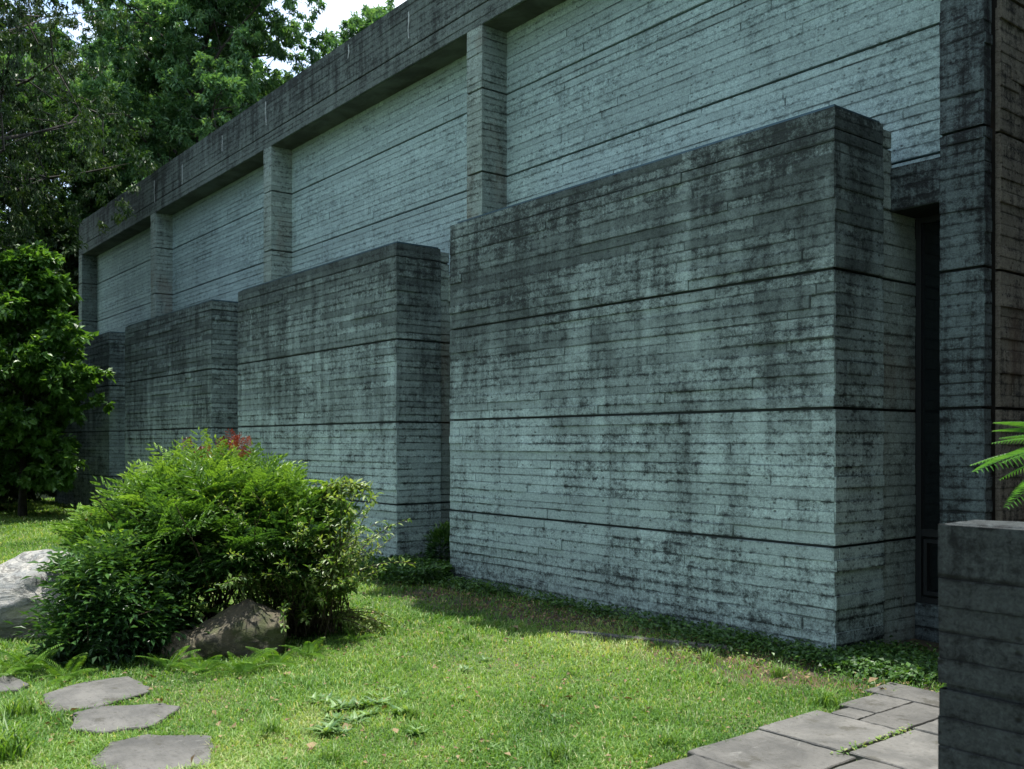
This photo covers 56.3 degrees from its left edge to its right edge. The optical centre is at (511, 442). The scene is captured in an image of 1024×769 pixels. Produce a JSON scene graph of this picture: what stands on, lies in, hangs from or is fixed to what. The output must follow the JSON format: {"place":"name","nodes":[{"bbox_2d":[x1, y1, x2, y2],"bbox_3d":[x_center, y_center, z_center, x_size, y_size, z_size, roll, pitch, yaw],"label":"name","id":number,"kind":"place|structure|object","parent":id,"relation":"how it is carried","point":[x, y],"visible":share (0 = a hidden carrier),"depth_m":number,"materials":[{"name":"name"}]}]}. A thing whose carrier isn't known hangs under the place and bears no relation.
{"place":"outdoors","nodes":[
{"label":"outdoors","id":0,"kind":"place"},
{"bbox_2d":[0,0,405,220],"label":"sky","id":1,"kind":"structure","parent":0,"point":[336,11],"materials":[{"name":"white"}]},
{"bbox_2d":[0,492,946,768],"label":"ground","id":2,"kind":"structure","parent":0,"point":[584,624],"depth_m":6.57,"materials":[{"name":"green plant"}]},
{"bbox_2d":[0,675,28,694],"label":"stepping stone","id":3,"kind":"object","parent":2,"relation":"on","point":[12,683],"visible":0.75,"depth_m":6.21,"materials":[{"name":"grey stone"}]},
{"bbox_2d":[0,226,29,250],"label":"understorey tree","id":4,"kind":"object","parent":2,"relation":"on","point":[14,237],"visible":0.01,"depth_m":31.83,"materials":[{"name":"green plant"}]},
{"bbox_2d":[0,651,31,676],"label":"fern","id":5,"kind":"object","parent":2,"relation":"on","point":[8,673],"visible":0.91,"depth_m":6.48,"materials":[{"name":"green plant"}]},
{"bbox_2d":[0,701,54,762],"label":"grass tuft","id":6,"kind":"object","parent":2,"relation":"on","point":[6,744],"visible":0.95,"depth_m":4.83,"materials":[{"name":"green plant"}]},
{"bbox_2d":[0,678,56,719],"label":"grass tuft","id":7,"kind":"object","parent":2,"relation":"on","point":[17,706],"visible":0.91,"depth_m":5.55,"materials":[{"name":"green plant"}]},
{"bbox_2d":[0,375,63,503],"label":"understorey tree","id":8,"kind":"object","parent":2,"relation":"on","point":[31,495],"visible":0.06,"depth_m":25.16,"materials":[{"name":"green plant"}]},
{"bbox_2d":[0,643,64,672],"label":"fern","id":9,"kind":"object","parent":2,"relation":"on","point":[32,666],"visible":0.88,"depth_m":6.58,"materials":[{"name":"green plant"}]},
{"bbox_2d":[0,321,64,510],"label":"understorey tree","id":10,"kind":"object","parent":2,"relation":"on","point":[13,494],"visible":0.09,"depth_m":22.37,"materials":[{"name":"green plant"}]},
{"bbox_2d":[0,549,67,640],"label":"boulder","id":11,"kind":"object","parent":2,"relation":"on","point":[16,593],"visible":0.23,"depth_m":7.73,"materials":[{"name":"grey stone"}]},
{"bbox_2d":[1,144,74,218],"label":"dark tree","id":12,"kind":"object","parent":2,"relation":"on","point":[50,167],"visible":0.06,"depth_m":35.32,"materials":[{"name":"green plant"}]},
{"bbox_2d":[0,232,78,338],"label":"understorey tree","id":13,"kind":"object","parent":2,"relation":"on","point":[72,306],"visible":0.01,"depth_m":31.36,"materials":[{"name":"green plant"}]},
{"bbox_2d":[0,205,79,431],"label":"understorey tree","id":14,"kind":"object","parent":2,"relation":"on","point":[64,236],"visible":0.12,"depth_m":33.53,"materials":[{"name":"green plant"}]},
{"bbox_2d":[0,240,115,516],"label":"broadleaf tree","id":15,"kind":"object","parent":2,"relation":"on","point":[36,293],"visible":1,"depth_m":20.13,"materials":[{"name":"green plant"}]},
{"bbox_2d":[28,652,100,686],"bbox_3d":[-3.001,1.517,6.471,0.450,0.170,0.492,0,0,-38],"label":"fern","id":16,"kind":"object","parent":2,"relation":"on","point":[51,670],"visible":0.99,"depth_m":6.47,"materials":[{"name":"green plant"}]},
{"bbox_2d":[0,0,130,230],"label":"dark tree","id":17,"kind":"object","parent":2,"relation":"on","point":[17,105],"visible":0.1,"depth_m":34.90,"materials":[{"name":"green plant"}]},
{"bbox_2d":[0,95,149,278],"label":"evergreen tree","id":18,"kind":"object","parent":2,"relation":"on","point":[81,186],"visible":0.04,"depth_m":35.81,"materials":[{"name":"green plant"}]},
{"bbox_2d":[0,0,159,256],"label":"dark tree","id":19,"kind":"object","parent":2,"relation":"on","point":[12,227],"visible":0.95,"depth_m":21.60,"materials":[{"name":"green plant"}]},
{"bbox_2d":[43,676,149,714],"bbox_3d":[-2.618,1.609,6.018,0.636,0.081,0.683,0,0,-38],"label":"stepping stone","id":20,"kind":"object","parent":2,"relation":"on","point":[90,694],"visible":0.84,"depth_m":5.99,"materials":[{"name":"grey stone"}]},
{"bbox_2d":[3,520,216,672],"bbox_3d":[-2.921,1.218,7.133,1.488,1.323,1.362,0,0,7],"label":"nandina shrub","id":21,"kind":"object","parent":2,"relation":"on","point":[99,614],"visible":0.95,"depth_m":6.95,"materials":[{"name":"green plant"}]},
{"bbox_2d":[49,35,182,217],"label":"evergreen tree","id":22,"kind":"object","parent":2,"relation":"on","point":[107,69],"visible":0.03,"depth_m":45.41,"materials":[{"name":"green plant"}]},
{"bbox_2d":[69,703,179,735],"bbox_3d":[-2.235,1.609,5.473,0.596,0.081,0.542,0,0,-11],"label":"stepping stone","id":23,"kind":"object","parent":2,"relation":"on","point":[110,719],"visible":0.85,"depth_m":5.47,"materials":[{"name":"grey stone"}]},
{"bbox_2d":[89,734,214,768],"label":"stepping stone","id":24,"kind":"object","parent":2,"relation":"on","point":[147,751],"visible":0.96,"depth_m":4.85,"materials":[{"name":"grey stone"}]},
{"bbox_2d":[0,0,326,225],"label":"evergreen tree","id":25,"kind":"object","parent":2,"relation":"on","point":[180,57],"visible":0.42,"depth_m":32.24,"materials":[{"name":"green plant"}]},
{"bbox_2d":[135,645,201,667],"bbox_3d":[-2.417,1.528,6.745,0.456,0.147,0.393,0,0,-22],"label":"fern","id":26,"kind":"object","parent":2,"relation":"on","point":[163,662],"visible":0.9,"depth_m":6.75,"materials":[{"name":"green plant"}]},
{"bbox_2d":[161,629,204,661],"bbox_3d":[-2.420,1.557,7.153,0.453,0.297,0.340,0,0,23],"label":"boulder","id":27,"kind":"object","parent":2,"relation":"on","point":[176,644],"visible":0.38,"depth_m":7.04,"materials":[{"name":"grey stone"}]},
{"bbox_2d":[125,39,272,148],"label":"evergreen tree","id":28,"kind":"object","parent":2,"relation":"on","point":[259,62],"depth_m":41.52,"materials":[{"name":"green plant"}]},
{"bbox_2d":[168,652,231,672],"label":"fern","id":29,"kind":"object","parent":2,"relation":"on","point":[201,666],"visible":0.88,"depth_m":6.61,"materials":[{"name":"green plant"}]},
{"bbox_2d":[36,427,374,643],"bbox_3d":[-2.574,0.731,8.050,2.618,1.750,2.170,0,0,18],"label":"nandina shrub","id":30,"kind":"object","parent":2,"relation":"on","point":[175,499],"visible":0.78,"depth_m":7.59,"materials":[{"name":"green plant"}]},
{"bbox_2d":[188,598,286,659],"bbox_3d":[-2.082,1.512,7.271,0.725,0.644,0.556,0,0,-16],"label":"boulder","id":31,"kind":"object","parent":2,"relation":"on","point":[236,629],"visible":0.7,"depth_m":7.09,"materials":[{"name":"grey stone"}]},
{"bbox_2d":[183,601,230,612],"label":"fern","id":32,"kind":"object","parent":31,"relation":"on","point":[204,608],"visible":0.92,"depth_m":7.37,"materials":[{"name":"green plant"}]},
{"bbox_2d":[195,647,285,678],"bbox_3d":[-1.846,1.527,6.533,0.587,0.152,0.442,0,0,-38],"label":"fern","id":33,"kind":"object","parent":2,"relation":"on","point":[244,666],"visible":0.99,"depth_m":6.57,"materials":[{"name":"green plant"}]},
{"bbox_2d":[251,707,298,737],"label":"grass tuft","id":34,"kind":"object","parent":2,"relation":"on","point":[273,724],"visible":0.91,"depth_m":5.23,"materials":[{"name":"green plant"}]},
{"bbox_2d":[246,646,304,668],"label":"fern","id":35,"kind":"object","parent":2,"relation":"on","point":[276,655],"visible":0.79,"depth_m":6.82,"materials":[{"name":"green plant"}]},
{"bbox_2d":[187,476,415,636],"bbox_3d":[-1.813,0.976,8.086,1.984,1.418,2.005,0,0,-38],"label":"arching shrub","id":36,"kind":"object","parent":2,"relation":"on","point":[297,605],"visible":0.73,"depth_m":7.76,"materials":[{"name":"green plant"}]},
{"bbox_2d":[279,637,338,658],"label":"fern","id":37,"kind":"object","parent":2,"relation":"on","point":[308,653],"visible":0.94,"depth_m":7.10,"materials":[{"name":"green plant"}]},
{"bbox_2d":[306,692,330,703],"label":"broadleaf weed","id":38,"kind":"object","parent":2,"relation":"on","point":[314,697],"visible":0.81,"depth_m":5.88,"materials":[{"name":"green plant"}]},
{"bbox_2d":[303,718,343,735],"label":"broadleaf weed","id":39,"kind":"object","parent":2,"relation":"on","point":[327,727],"visible":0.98,"depth_m":5.22,"materials":[{"name":"green plant"}]},
{"bbox_2d":[308,691,341,705],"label":"broadleaf weed","id":40,"kind":"object","parent":2,"relation":"on","point":[328,697],"visible":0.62,"depth_m":5.84,"materials":[{"name":"green plant"}]},
{"bbox_2d":[315,722,343,733],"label":"broadleaf weed","id":41,"kind":"object","parent":2,"relation":"on","point":[330,723],"visible":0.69,"depth_m":5.28,"materials":[{"name":"green plant"}]},
{"bbox_2d":[320,703,342,712],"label":"broadleaf weed","id":42,"kind":"object","parent":2,"relation":"on","point":[331,708],"visible":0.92,"depth_m":5.66,"materials":[{"name":"green plant"}]},
{"bbox_2d":[310,740,356,761],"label":"grass tuft","id":43,"kind":"object","parent":2,"relation":"on","point":[327,756],"visible":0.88,"depth_m":4.78,"materials":[{"name":"green plant"}]},
{"bbox_2d":[321,712,346,722],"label":"broadleaf weed","id":44,"kind":"object","parent":2,"relation":"on","point":[329,720],"visible":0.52,"depth_m":5.44,"materials":[{"name":"green plant"}]},
{"bbox_2d":[274,0,395,85],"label":"evergreen tree","id":45,"kind":"object","parent":2,"relation":"on","point":[327,43],"visible":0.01,"depth_m":33.19,"materials":[{"name":"green plant"}]},
{"bbox_2d":[329,697,354,712],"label":"broadleaf weed","id":46,"kind":"object","parent":2,"relation":"on","point":[343,705],"visible":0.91,"depth_m":5.71,"materials":[{"name":"green plant"}]},
{"bbox_2d":[332,725,353,737],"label":"broadleaf weed","id":47,"kind":"object","parent":2,"relation":"on","point":[341,732],"visible":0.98,"depth_m":5.22,"materials":[{"name":"green plant"}]},
{"bbox_2d":[332,627,378,641],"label":"fern","id":48,"kind":"object","parent":2,"relation":"on","point":[350,637],"visible":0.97,"depth_m":7.68,"materials":[{"name":"green plant"}]},
{"bbox_2d":[342,711,369,725],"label":"broadleaf weed","id":49,"kind":"object","parent":2,"relation":"on","point":[354,716],"visible":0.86,"depth_m":5.44,"materials":[{"name":"green plant"}]},
{"bbox_2d":[344,696,368,709],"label":"broadleaf weed","id":50,"kind":"object","parent":2,"relation":"on","point":[359,704],"visible":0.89,"depth_m":5.75,"materials":[{"name":"green plant"}]},
{"bbox_2d":[352,698,385,707],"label":"broadleaf weed","id":51,"kind":"object","parent":2,"relation":"on","point":[367,703],"visible":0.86,"depth_m":5.74,"materials":[{"name":"green plant"}]},
{"bbox_2d":[359,707,380,717],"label":"broadleaf weed","id":52,"kind":"object","parent":2,"relation":"on","point":[371,712],"visible":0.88,"depth_m":5.57,"materials":[{"name":"green plant"}]},
{"bbox_2d":[365,696,391,708],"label":"broadleaf weed","id":53,"kind":"object","parent":2,"relation":"on","point":[379,703],"visible":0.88,"depth_m":5.77,"materials":[{"name":"green plant"}]},
{"bbox_2d":[368,692,388,699],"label":"broadleaf weed","id":54,"kind":"object","parent":2,"relation":"on","point":[377,694],"visible":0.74,"depth_m":5.94,"materials":[{"name":"green plant"}]},
{"bbox_2d":[384,685,397,691],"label":"broadleaf weed","id":55,"kind":"object","parent":2,"relation":"on","point":[392,687],"visible":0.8,"depth_m":6.15,"materials":[{"name":"green plant"}]},
{"bbox_2d":[382,704,410,716],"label":"broadleaf weed","id":56,"kind":"object","parent":2,"relation":"on","point":[395,709],"visible":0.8,"depth_m":5.58,"materials":[{"name":"green plant"}]},
{"bbox_2d":[396,688,411,697],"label":"broadleaf weed","id":57,"kind":"object","parent":2,"relation":"on","point":[404,693],"visible":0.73,"depth_m":6.01,"materials":[{"name":"green plant"}]},
{"bbox_2d":[394,699,424,718],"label":"grass tuft","id":58,"kind":"object","parent":2,"relation":"on","point":[414,710],"visible":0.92,"depth_m":5.55,"materials":[{"name":"green plant"}]},
{"bbox_2d":[401,725,434,736],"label":"broadleaf weed","id":59,"kind":"object","parent":2,"relation":"on","point":[414,730],"visible":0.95,"depth_m":5.20,"materials":[{"name":"green plant"}]},
{"bbox_2d":[446,695,465,702],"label":"broadleaf weed","id":60,"kind":"object","parent":2,"relation":"on","point":[459,698],"visible":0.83,"depth_m":5.87,"materials":[{"name":"green plant"}]},
{"bbox_2d":[458,664,473,672],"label":"broadleaf weed","id":61,"kind":"object","parent":2,"relation":"on","point":[464,668],"visible":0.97,"depth_m":6.68,"materials":[{"name":"green plant"}]},
{"bbox_2d":[0,581,933,768],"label":"leaf litter","id":62,"kind":"object","parent":2,"relation":"on","point":[476,691],"visible":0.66,"depth_m":6.35,"materials":[{"name":"brown plant"}]},
{"bbox_2d":[0,584,933,768],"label":"clover","id":63,"kind":"object","parent":2,"relation":"on","point":[531,747],"visible":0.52,"depth_m":6.51,"materials":[{"name":"green plant"}]},
{"bbox_2d":[459,627,475,641],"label":"grass tuft","id":64,"kind":"object","parent":2,"relation":"on","point":[468,633],"visible":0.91,"depth_m":7.69,"materials":[{"name":"green plant"}]},
{"bbox_2d":[477,655,490,660],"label":"broadleaf weed","id":65,"kind":"object","parent":2,"relation":"on","point":[482,658],"visible":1,"depth_m":6.99,"materials":[{"name":"green plant"}]},
{"bbox_2d":[485,742,504,749],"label":"broadleaf weed","id":66,"kind":"object","parent":2,"relation":"on","point":[494,746],"visible":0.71,"depth_m":4.98,"materials":[{"name":"green plant"}]},
{"bbox_2d":[82,506,943,691],"bbox_3d":[-3.453,1.509,13.916,2.225,0.331,19.984,0,0,-38],"label":"ground cover","id":67,"kind":"object","parent":2,"relation":"on","point":[891,662],"visible":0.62,"depth_m":7.47,"materials":[{"name":"green plant"}]},
{"bbox_2d":[423,521,449,561],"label":"bush","id":68,"kind":"object","parent":67,"relation":"on","point":[438,535],"visible":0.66,"depth_m":11.73,"materials":[{"name":"green plant"}]},
{"bbox_2d":[519,730,589,764],"bbox_3d":[0.207,1.521,4.787,0.436,0.159,0.304,0,0,-4],"label":"grass tuft","id":69,"kind":"object","parent":2,"relation":"on","point":[551,754],"visible":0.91,"depth_m":4.79,"materials":[{"name":"green plant"}]},
{"bbox_2d":[568,630,732,651],"bbox_3d":[1.087,1.609,7.667,1.369,0.083,0.087,0,0,28],"label":"stone edging","id":70,"kind":"object","parent":2,"relation":"on","point":[580,632],"visible":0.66,"depth_m":7.64,"materials":[{"name":"grey stone"}]},
{"bbox_2d":[645,723,689,750],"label":"grass tuft","id":71,"kind":"object","parent":2,"relation":"on","point":[668,736],"visible":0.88,"depth_m":5.00,"materials":[{"name":"green plant"}]},
{"bbox_2d":[698,646,719,663],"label":"grass tuft","id":72,"kind":"object","parent":2,"relation":"on","point":[710,657],"visible":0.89,"depth_m":6.96,"materials":[{"name":"green plant"}]},
{"bbox_2d":[760,661,802,678],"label":"grass tuft","id":73,"kind":"object","parent":2,"relation":"on","point":[779,671],"visible":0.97,"depth_m":6.53,"materials":[{"name":"green plant"}]},
{"bbox_2d":[807,679,841,709],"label":"grass tuft","id":74,"kind":"object","parent":2,"relation":"on","point":[823,697],"visible":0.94,"depth_m":5.79,"materials":[{"name":"green plant"}]},
{"bbox_2d":[938,520,1023,768],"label":"concrete wall","id":75,"kind":"structure","parent":2,"relation":"on","point":[981,634],"depth_m":3.18,"materials":[{"name":"grey concrete"}]},
{"bbox_2d":[55,0,1023,651],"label":"concrete building","id":76,"kind":"structure","parent":0,"point":[707,312],"depth_m":9.24,"materials":[{"name":"grey concrete"}]},
{"bbox_2d":[916,214,941,604],"bbox_3d":[3.481,-0.265,7.696,0.190,3.130,0.397,0,0,-38],"label":"window","id":77,"kind":"structure","parent":76,"relation":"in","point":[928,272],"depth_m":7.75,"materials":[{"name":"black"}]},
{"bbox_2d":[649,682,938,768],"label":"path","id":78,"kind":"structure","parent":0,"point":[808,741],"depth_m":5.03,"materials":[{"name":"grey stone"}]},
{"bbox_2d":[830,724,914,754],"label":"weeds","id":79,"kind":"object","parent":78,"relation":"on","point":[877,737],"visible":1,"depth_m":5.05,"materials":[{"name":"green plant"}]},
{"bbox_2d":[970,421,1023,508],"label":"cycad","id":80,"kind":"object","parent":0,"point":[1018,453],"visible":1,"depth_m":4.42,"materials":[{"name":"green plant"}]}
]}

